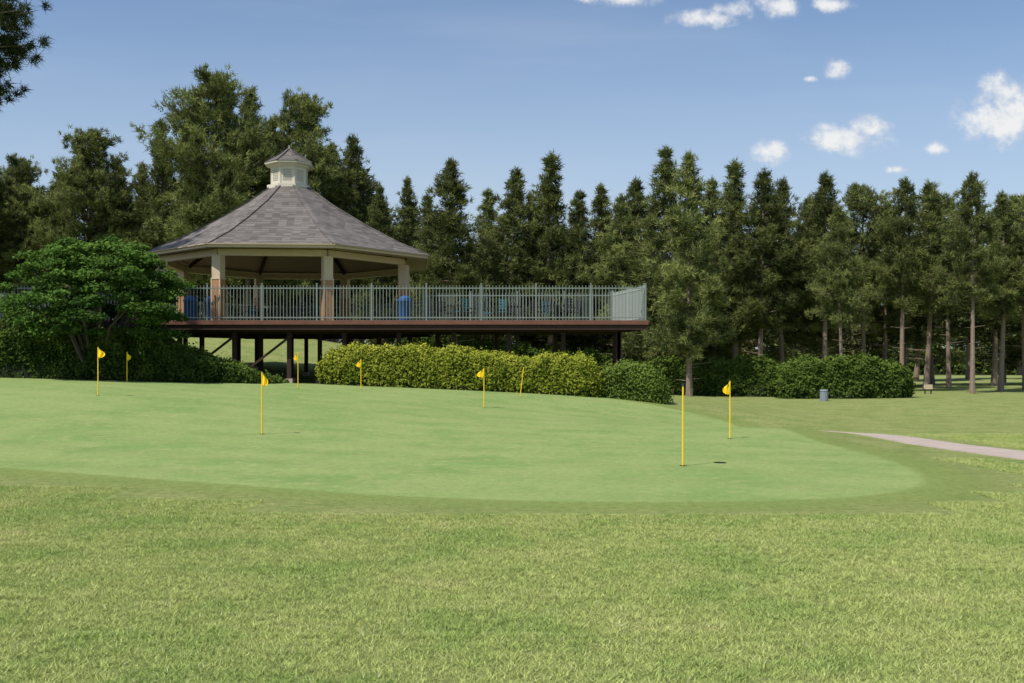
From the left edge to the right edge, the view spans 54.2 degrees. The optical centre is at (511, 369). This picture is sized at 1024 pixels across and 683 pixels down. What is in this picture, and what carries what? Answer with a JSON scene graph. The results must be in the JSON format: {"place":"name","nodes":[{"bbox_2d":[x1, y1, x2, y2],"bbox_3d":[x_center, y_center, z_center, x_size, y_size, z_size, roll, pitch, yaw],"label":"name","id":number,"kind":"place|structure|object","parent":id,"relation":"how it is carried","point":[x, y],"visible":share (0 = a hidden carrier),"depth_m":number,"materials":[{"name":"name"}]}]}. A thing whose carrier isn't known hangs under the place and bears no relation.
{"place":"outdoors","nodes":[
{"label":"outdoors","id":0,"kind":"place"},
{"bbox_2d":[0,337,1023,682],"bbox_3d":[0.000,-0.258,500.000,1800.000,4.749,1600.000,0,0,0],"label":"ground","id":1,"kind":"structure","parent":0,"point":[958,407],"depth_m":7.50,"materials":[{"name":"green plant"}]},
{"bbox_2d":[0,176,31,292],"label":"pine tree","id":2,"kind":"object","parent":1,"relation":"on","point":[3,246],"visible":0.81,"depth_m":72.19,"materials":[{"name":"green plant"}]},
{"bbox_2d":[0,0,56,112],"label":"pine tree","id":3,"kind":"object","parent":1,"relation":"on","point":[10,47],"visible":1,"depth_m":38.07,"materials":[{"name":"green plant"}]},
{"bbox_2d":[0,152,68,313],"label":"pine tree","id":4,"kind":"object","parent":1,"relation":"on","point":[17,167],"visible":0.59,"depth_m":73.38,"materials":[{"name":"green plant"}]},
{"bbox_2d":[30,181,73,319],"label":"pine tree","id":5,"kind":"object","parent":1,"relation":"on","point":[53,185],"visible":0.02,"depth_m":77.74,"materials":[{"name":"green plant"}]},
{"bbox_2d":[9,125,150,314],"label":"pine tree","id":6,"kind":"object","parent":1,"relation":"on","point":[84,184],"visible":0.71,"depth_m":71.10,"materials":[{"name":"green plant"}]},
{"bbox_2d":[0,234,196,367],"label":"broadleaf tree","id":7,"kind":"object","parent":1,"relation":"on","point":[132,263],"visible":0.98,"depth_m":36.70,"materials":[{"name":"green plant"}]},
{"bbox_2d":[78,156,139,316],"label":"pine tree","id":8,"kind":"object","parent":1,"relation":"on","point":[118,166],"visible":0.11,"depth_m":75.12,"materials":[{"name":"green plant"}]},
{"bbox_2d":[109,161,156,319],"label":"pine tree","id":9,"kind":"object","parent":1,"relation":"on","point":[141,179],"visible":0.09,"depth_m":75.18,"materials":[{"name":"green plant"}]},
{"bbox_2d":[0,315,288,383],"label":"ivy bank","id":10,"kind":"structure","parent":1,"relation":"on","point":[150,360],"depth_m":37.76,"materials":[{"name":"green plant"}]},
{"bbox_2d":[119,116,192,286],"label":"pine tree","id":11,"kind":"object","parent":1,"relation":"on","point":[156,173],"visible":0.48,"depth_m":71.49,"materials":[{"name":"green plant"}]},
{"bbox_2d":[155,105,210,291],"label":"pine tree","id":12,"kind":"object","parent":1,"relation":"on","point":[199,281],"visible":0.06,"depth_m":73.95,"materials":[{"name":"green plant"}]},
{"bbox_2d":[129,62,281,306],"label":"pine tree","id":13,"kind":"object","parent":1,"relation":"on","point":[199,115],"visible":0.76,"depth_m":68.65,"materials":[{"name":"green plant"}]},
{"bbox_2d":[203,86,280,319],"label":"pine tree","id":14,"kind":"object","parent":1,"relation":"on","point":[251,104],"visible":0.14,"depth_m":72.89,"materials":[{"name":"green plant"}]},
{"bbox_2d":[225,115,308,319],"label":"pine tree","id":15,"kind":"object","parent":1,"relation":"on","point":[276,299],"visible":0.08,"depth_m":74.81,"materials":[{"name":"green plant"}]},
{"bbox_2d":[234,86,367,319],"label":"pine tree","id":16,"kind":"object","parent":1,"relation":"on","point":[305,113],"visible":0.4,"depth_m":72.80,"materials":[{"name":"green plant"}]},
{"bbox_2d":[0,320,648,383],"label":"raised deck","id":17,"kind":"structure","parent":1,"relation":"on","point":[347,332],"depth_m":42.73,"materials":[{"name":"brown wood"}]},
{"bbox_2d":[183,296,198,319],"bbox_3d":[-13.910,-2.670,43.300,0.660,1.100,0.648,0,0,0],"label":"trash bin","id":18,"kind":"object","parent":17,"relation":"on","point":[193,306],"visible":0.68,"depth_m":43.08,"materials":[{"name":"blue plastic"}]},
{"bbox_2d":[203,296,209,319],"bbox_3d":[-13.176,-2.670,43.800,0.660,1.100,0.648,0,0,0],"label":"trash bin","id":19,"kind":"object","parent":17,"relation":"on","point":[204,301],"visible":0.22,"depth_m":43.54,"materials":[{"name":"blue plastic"}]},
{"bbox_2d":[234,307,244,319],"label":"patio chair","id":20,"kind":"object","parent":17,"relation":"on","point":[235,313],"visible":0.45,"depth_m":48.90,"materials":[{"name":"metal"}]},
{"bbox_2d":[248,305,258,319],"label":"patio chair","id":21,"kind":"object","parent":17,"relation":"on","point":[255,309],"visible":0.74,"depth_m":47.91,"materials":[{"name":"metal"}]},
{"bbox_2d":[244,311,268,319],"bbox_3d":[-12.500,-2.480,49.000,1.199,0.760,1.199,0,0,0],"label":"patio table","id":22,"kind":"object","parent":17,"relation":"on","point":[257,313],"visible":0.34,"depth_m":48.98,"materials":[{"name":"metal"}]},
{"bbox_2d":[269,307,279,319],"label":"patio chair","id":23,"kind":"object","parent":17,"relation":"on","point":[278,313],"visible":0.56,"depth_m":48.87,"materials":[{"name":"metal"}]},
{"bbox_2d":[146,146,429,319],"bbox_3d":[-10.513,-6.490,48.588,13.440,8.780,13.440,0,0,0],"label":"octagonal gazebo","id":24,"kind":"object","parent":17,"relation":"on","point":[288,222],"visible":0.94,"depth_m":45.78,"materials":[{"name":"grey wood"}]},
{"bbox_2d":[285,304,297,319],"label":"patio chair","id":25,"kind":"object","parent":17,"relation":"on","point":[286,305],"visible":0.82,"depth_m":47.09,"materials":[{"name":"metal"}]},
{"bbox_2d":[298,303,310,319],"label":"patio chair","id":26,"kind":"object","parent":17,"relation":"on","point":[304,311],"visible":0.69,"depth_m":45.92,"materials":[{"name":"metal"}]},
{"bbox_2d":[297,308,320,319],"bbox_3d":[-9.500,-2.480,47.000,1.199,0.760,1.199,0,0,0],"label":"patio table","id":27,"kind":"object","parent":17,"relation":"on","point":[311,309],"visible":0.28,"depth_m":46.63,"materials":[{"name":"metal"}]},
{"bbox_2d":[311,306,320,319],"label":"patio chair","id":28,"kind":"object","parent":17,"relation":"on","point":[319,312],"visible":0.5,"depth_m":48.06,"materials":[{"name":"metal"}]},
{"bbox_2d":[0,283,646,319],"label":"deck railing","id":29,"kind":"object","parent":17,"relation":"on","point":[633,303],"visible":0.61,"depth_m":42.29,"materials":[{"name":"metal"}]},
{"bbox_2d":[397,296,411,319],"bbox_3d":[-4.644,-2.670,43.300,0.660,1.100,0.648,0,0,0],"label":"trash bin","id":30,"kind":"object","parent":17,"relation":"on","point":[401,300],"visible":0.77,"depth_m":43.06,"materials":[{"name":"blue plastic"}]},
{"bbox_2d":[428,299,442,319],"bbox_3d":[-3.348,-2.595,43.850,0.505,0.991,0.460,0,0,-31],"label":"patio chair","id":31,"kind":"object","parent":17,"relation":"on","point":[433,307],"visible":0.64,"depth_m":43.75,"materials":[{"name":"metal"}]},
{"bbox_2d":[438,302,450,319],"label":"patio chair","id":32,"kind":"object","parent":17,"relation":"on","point":[444,303],"visible":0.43,"depth_m":45.18,"materials":[{"name":"metal"}]},
{"bbox_2d":[440,305,465,319],"bbox_3d":[-2.600,-2.480,44.300,1.199,0.760,1.199,0,0,0],"label":"patio table","id":33,"kind":"object","parent":17,"relation":"on","point":[452,306],"visible":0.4,"depth_m":44.29,"materials":[{"name":"metal"}]},
{"bbox_2d":[455,299,468,319],"bbox_3d":[-2.150,-2.595,43.552,0.460,0.991,0.505,0,0,-31],"label":"patio chair","id":34,"kind":"object","parent":17,"relation":"on","point":[463,301],"visible":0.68,"depth_m":43.37,"materials":[{"name":"metal"}]},
{"bbox_2d":[463,301,477,319],"bbox_3d":[-1.852,-2.595,44.750,0.505,0.991,0.460,0,0,-31],"label":"patio chair","id":35,"kind":"object","parent":17,"relation":"on","point":[474,307],"visible":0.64,"depth_m":44.78,"materials":[{"name":"metal"}]},
{"bbox_2d":[482,301,494,319],"bbox_3d":[-1.055,-2.595,44.973,0.505,0.991,0.460,0,0,11],"label":"patio chair","id":36,"kind":"object","parent":17,"relation":"on","point":[484,308],"visible":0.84,"depth_m":44.81,"materials":[{"name":"metal"}]},
{"bbox_2d":[497,299,508,319],"bbox_3d":[-0.373,-2.595,43.945,0.460,0.991,0.505,0,0,11],"label":"patio chair","id":37,"kind":"object","parent":17,"relation":"on","point":[503,307],"visible":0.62,"depth_m":43.74,"materials":[{"name":"metal"}]},
{"bbox_2d":[494,305,520,316],"bbox_3d":[-0.200,-2.480,44.800,1.199,0.760,1.199,0,0,0],"label":"patio table","id":38,"kind":"object","parent":17,"relation":"on","point":[514,306],"visible":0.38,"depth_m":44.43,"materials":[{"name":"metal"}]},
{"bbox_2d":[505,303,516,319],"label":"patio chair","id":39,"kind":"object","parent":17,"relation":"on","point":[514,311],"visible":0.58,"depth_m":45.80,"materials":[{"name":"metal"}]},
{"bbox_2d":[520,300,531,319],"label":"patio chair","id":40,"kind":"object","parent":17,"relation":"on","point":[528,308],"visible":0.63,"depth_m":44.55,"materials":[{"name":"metal"}]},
{"bbox_2d":[533,299,546,319],"bbox_3d":[1.207,-2.595,43.837,0.505,0.991,0.460,0,0,-25],"label":"patio chair","id":41,"kind":"object","parent":17,"relation":"on","point":[537,309],"visible":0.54,"depth_m":43.79,"materials":[{"name":"metal"}]},
{"bbox_2d":[543,302,554,319],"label":"patio chair","id":42,"kind":"object","parent":17,"relation":"on","point":[546,309],"visible":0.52,"depth_m":45.12,"materials":[{"name":"metal"}]},
{"bbox_2d":[544,304,567,319],"bbox_3d":[2.000,-2.480,44.200,1.199,0.760,1.199,0,0,0],"label":"patio table","id":43,"kind":"object","parent":17,"relation":"on","point":[556,305],"visible":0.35,"depth_m":44.16,"materials":[{"name":"metal"}]},
{"bbox_2d":[560,298,573,319],"bbox_3d":[2.363,-2.595,43.407,0.460,0.991,0.505,0,0,-25],"label":"patio chair","id":44,"kind":"object","parent":17,"relation":"on","point":[569,307],"visible":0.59,"depth_m":43.19,"materials":[{"name":"metal"}]},
{"bbox_2d":[567,301,581,319],"bbox_3d":[2.793,-2.595,44.563,0.505,0.991,0.460,0,0,-25],"label":"patio chair","id":45,"kind":"object","parent":17,"relation":"on","point":[576,307],"visible":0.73,"depth_m":44.57,"materials":[{"name":"metal"}]},
{"bbox_2d":[294,140,361,342],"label":"pine tree","id":46,"kind":"object","parent":1,"relation":"on","point":[310,300],"visible":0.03,"depth_m":77.67,"materials":[{"name":"green plant"}]},
{"bbox_2d":[320,133,398,342],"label":"pine tree","id":47,"kind":"object","parent":1,"relation":"on","point":[353,158],"visible":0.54,"depth_m":73.33,"materials":[{"name":"green plant"}]},
{"bbox_2d":[351,184,411,344],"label":"pine tree","id":48,"kind":"object","parent":1,"relation":"on","point":[381,213],"visible":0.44,"depth_m":71.62,"materials":[{"name":"green plant"}]},
{"bbox_2d":[377,175,449,319],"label":"pine tree","id":49,"kind":"object","parent":1,"relation":"on","point":[408,224],"visible":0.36,"depth_m":74.13,"materials":[{"name":"green plant"}]},
{"bbox_2d":[395,193,457,319],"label":"pine tree","id":50,"kind":"object","parent":1,"relation":"on","point":[426,233],"visible":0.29,"depth_m":69.72,"materials":[{"name":"green plant"}]},
{"bbox_2d":[411,155,498,345],"bbox_3d":[-4.088,-6.894,65.717,6.507,14.415,7.913,-1,1,-2],"label":"pine tree","id":51,"kind":"object","parent":1,"relation":"on","point":[452,232],"visible":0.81,"depth_m":64.70,"materials":[{"name":"green plant"}]},
{"bbox_2d":[315,340,605,397],"bbox_3d":[-2.117,-0.058,41.061,11.920,2.567,2.558,0,0,3],"label":"trimmed hedge","id":52,"kind":"object","parent":1,"relation":"on","point":[448,367],"visible":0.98,"depth_m":40.27,"materials":[{"name":"green plant"}]},
{"bbox_2d":[457,186,524,346],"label":"pine tree","id":53,"kind":"object","parent":1,"relation":"on","point":[486,207],"visible":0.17,"depth_m":71.72,"materials":[{"name":"green plant"}]},
{"bbox_2d":[1,166,1021,385],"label":"distant pine forest","id":54,"kind":"object","parent":1,"relation":"on","point":[988,335],"visible":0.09,"depth_m":82.72,"materials":[{"name":"green plant"}]},
{"bbox_2d":[0,378,1023,524],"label":"putting green","id":55,"kind":"object","parent":1,"relation":"on","point":[326,448],"visible":0.91,"depth_m":18.09,"materials":[{"name":"green plant"}]},
{"bbox_2d":[97,348,104,395],"bbox_3d":[-11.805,0.066,28.698,0.274,1.451,0.125,0,0,0],"label":"golf flagstick","id":56,"kind":"object","parent":55,"relation":"on","point":[100,353],"visible":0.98,"depth_m":28.69,"materials":[{"name":"yellow metal"}]},
{"bbox_2d":[261,372,267,433],"bbox_3d":[-5.410,0.746,21.797,0.200,1.405,0.125,0,0,0],"label":"golf flagstick","id":57,"kind":"object","parent":55,"relation":"on","point":[264,381],"visible":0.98,"depth_m":21.79,"materials":[{"name":"yellow fabric"}]},
{"bbox_2d":[477,369,484,407],"bbox_3d":[-1.022,0.620,33.197,0.306,1.372,0.125,0,0,0],"label":"golf flagstick","id":58,"kind":"object","parent":55,"relation":"on","point":[480,374],"visible":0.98,"depth_m":33.18,"materials":[{"name":"yellow fabric"}]},
{"bbox_2d":[680,383,686,465],"bbox_3d":[2.856,0.933,16.700,0.120,1.432,0.120,0,0,0],"label":"golf flagstick","id":59,"kind":"object","parent":55,"relation":"on","point":[683,425],"visible":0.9,"depth_m":16.69,"materials":[{"name":"metal"}]},
{"bbox_2d":[722,381,731,438],"bbox_3d":[5.018,0.953,23.297,0.242,1.393,0.125,0,0,0],"label":"golf flagstick","id":60,"kind":"object","parent":55,"relation":"on","point":[726,389],"visible":0.98,"depth_m":23.29,"materials":[{"name":"yellow fabric"}]},
{"bbox_2d":[470,164,560,319],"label":"pine tree","id":61,"kind":"object","parent":1,"relation":"on","point":[511,224],"visible":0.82,"depth_m":67.36,"materials":[{"name":"green plant"}]},
{"bbox_2d":[394,335,653,370],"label":"background hedge","id":62,"kind":"object","parent":1,"relation":"on","point":[520,348],"visible":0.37,"depth_m":67.18,"materials":[{"name":"green plant"}]},
{"bbox_2d":[506,192,547,347],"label":"pine tree","id":63,"kind":"object","parent":1,"relation":"on","point":[534,340],"visible":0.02,"depth_m":74.78,"materials":[{"name":"green plant"}]},
{"bbox_2d":[497,148,606,348],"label":"pine tree","id":64,"kind":"object","parent":1,"relation":"on","point":[546,198],"visible":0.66,"depth_m":66.99,"materials":[{"name":"green plant"}]},
{"bbox_2d":[527,186,594,352],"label":"pine tree","id":65,"kind":"object","parent":1,"relation":"on","point":[579,217],"visible":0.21,"depth_m":72.67,"materials":[{"name":"green plant"}]},
{"bbox_2d":[561,182,633,354],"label":"pine tree","id":66,"kind":"object","parent":1,"relation":"on","point":[600,202],"visible":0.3,"depth_m":69.62,"materials":[{"name":"green plant"}]},
{"bbox_2d":[579,192,656,359],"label":"pine tree","id":67,"kind":"object","parent":1,"relation":"on","point":[619,240],"visible":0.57,"depth_m":66.08,"materials":[{"name":"green plant"}]},
{"bbox_2d":[600,359,673,404],"bbox_3d":[4.879,0.461,40.759,3.298,2.059,2.019,0,0,0],"label":"round shrub","id":68,"kind":"object","parent":1,"relation":"on","point":[636,382],"visible":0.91,"depth_m":40.06,"materials":[{"name":"green plant"}]},
{"bbox_2d":[618,177,661,348],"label":"pine tree","id":69,"kind":"object","parent":1,"relation":"on","point":[635,205],"visible":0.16,"depth_m":71.12,"materials":[{"name":"green plant"}]},
{"bbox_2d":[610,144,720,363],"bbox_3d":[9.954,-6.419,64.353,7.535,16.402,7.520,1,0,30],"label":"pine tree","id":70,"kind":"object","parent":1,"relation":"on","point":[650,234],"visible":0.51,"depth_m":63.85,"materials":[{"name":"green plant"}]},
{"bbox_2d":[600,354,778,396],"bbox_3d":[10.634,0.373,60.108,11.712,2.768,2.865,0,0,21],"label":"background hedge","id":71,"kind":"object","parent":1,"relation":"on","point":[752,376],"visible":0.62,"depth_m":58.51,"materials":[{"name":"green plant"}]},
{"bbox_2d":[642,148,739,395],"bbox_3d":[10.044,-5.463,57.797,5.784,14.736,7.033,0,0,-6],"label":"pine tree","id":72,"kind":"object","parent":1,"relation":"on","point":[687,234],"visible":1,"depth_m":57.02,"materials":[{"name":"green plant"}]},
{"bbox_2d":[691,174,756,359],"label":"pine tree","id":73,"kind":"object","parent":1,"relation":"on","point":[713,352],"visible":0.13,"depth_m":69.61,"materials":[{"name":"green plant"}]},
{"bbox_2d":[702,155,788,357],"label":"pine tree","id":74,"kind":"object","parent":1,"relation":"on","point":[732,204],"visible":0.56,"depth_m":67.38,"materials":[{"name":"green plant"}]},
{"bbox_2d":[715,166,815,355],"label":"pine tree","id":75,"kind":"object","parent":1,"relation":"on","point":[759,218],"visible":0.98,"depth_m":65.60,"materials":[{"name":"green plant"}]},
{"bbox_2d":[756,176,816,362],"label":"pine tree","id":76,"kind":"object","parent":1,"relation":"on","point":[783,188],"visible":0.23,"depth_m":69.71,"materials":[{"name":"green plant"}]},
{"bbox_2d":[766,192,860,357],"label":"pine tree","id":77,"kind":"object","parent":1,"relation":"on","point":[814,326],"visible":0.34,"depth_m":71.28,"materials":[{"name":"green plant"}]},
{"bbox_2d":[820,389,827,400],"bbox_3d":[16.302,1.343,52.250,0.440,0.650,0.440,0,0,0],"label":"fairway litter bin","id":78,"kind":"object","parent":1,"relation":"on","point":[823,394],"visible":0.96,"depth_m":52.11,"materials":[{"name":"grey metal"}]},
{"bbox_2d":[787,170,873,360],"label":"pine tree","id":79,"kind":"object","parent":1,"relation":"on","point":[822,204],"visible":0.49,"depth_m":68.10,"materials":[{"name":"green plant"}]},
{"bbox_2d":[804,203,879,355],"bbox_3d":[18.323,-3.754,55.788,3.698,11.183,3.521,0,0,-26],"label":"pine tree","id":80,"kind":"object","parent":1,"relation":"on","point":[834,249],"visible":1,"depth_m":55.59,"materials":[{"name":"green plant"}]},
{"bbox_2d":[770,350,916,398],"bbox_3d":[18.289,0.317,55.202,7.677,2.868,2.836,0,0,9],"label":"background hedge","id":81,"kind":"object","parent":1,"relation":"on","point":[860,375],"visible":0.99,"depth_m":54.34,"materials":[{"name":"green plant"}]},
{"bbox_2d":[681,345,1016,374],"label":"distant thicket","id":82,"kind":"object","parent":1,"relation":"on","point":[960,369],"visible":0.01,"depth_m":163.67,"materials":[{"name":"green plant"}]},
{"bbox_2d":[827,181,921,355],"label":"pine tree","id":83,"kind":"object","parent":1,"relation":"on","point":[857,196],"visible":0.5,"depth_m":71.04,"materials":[{"name":"green plant"}]},
{"bbox_2d":[850,202,917,361],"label":"pine tree","id":84,"kind":"object","parent":1,"relation":"on","point":[887,316],"visible":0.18,"depth_m":77.81,"materials":[{"name":"green plant"}]},
{"bbox_2d":[859,176,947,364],"bbox_3d":[25.133,-5.397,63.878,5.486,14.322,5.322,2,-1,-42],"label":"pine tree","id":85,"kind":"object","parent":1,"relation":"on","point":[896,259],"visible":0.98,"depth_m":63.60,"materials":[{"name":"green plant"}]},
{"bbox_2d":[879,177,975,388],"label":"pine tree","id":86,"kind":"object","parent":1,"relation":"on","point":[931,195],"visible":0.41,"depth_m":69.33,"materials":[{"name":"green plant"}]},
{"bbox_2d":[924,385,932,393],"bbox_3d":[24.960,1.180,59.983,0.500,0.615,0.095,0,0,0],"label":"tee sign","id":87,"kind":"object","parent":1,"relation":"on","point":[930,387],"visible":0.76,"depth_m":59.94,"materials":[{"name":"brown wood"}]},
{"bbox_2d":[907,191,984,386],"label":"pine tree","id":88,"kind":"object","parent":1,"relation":"on","point":[946,198],"visible":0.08,"depth_m":75.98,"materials":[{"name":"green plant"}]},
{"bbox_2d":[921,169,1018,393],"bbox_3d":[27.647,-5.179,60.336,5.030,13.905,4.880,1,-2,-37],"label":"pine tree","id":89,"kind":"object","parent":1,"relation":"on","point":[973,226],"visible":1,"depth_m":59.91,"materials":[{"name":"green plant"}]},
{"bbox_2d":[966,189,1023,390],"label":"pine tree","id":90,"kind":"object","parent":1,"relation":"on","point":[1007,247],"visible":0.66,"depth_m":63.73,"materials":[{"name":"green plant"}]},
{"bbox_2d":[968,191,1023,389],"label":"pine tree","id":91,"kind":"object","parent":1,"relation":"on","point":[1017,199],"visible":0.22,"depth_m":65.86,"materials":[{"name":"green plant"}]},
{"bbox_2d":[1008,247,1023,298],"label":"pine tree","id":92,"kind":"object","parent":1,"relation":"on","point":[1022,289],"visible":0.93,"depth_m":62.59,"materials":[{"name":"green plant"}]},
{"bbox_2d":[0,0,1023,348],"label":"sky","id":93,"kind":"structure","parent":0,"point":[877,93],"materials":[{"name":"blue"}]},
{"bbox_2d":[828,431,1023,459],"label":"cart path","id":94,"kind":"structure","parent":0,"point":[1005,453],"depth_m":23.29,"materials":[{"name":"concrete"}]}
]}

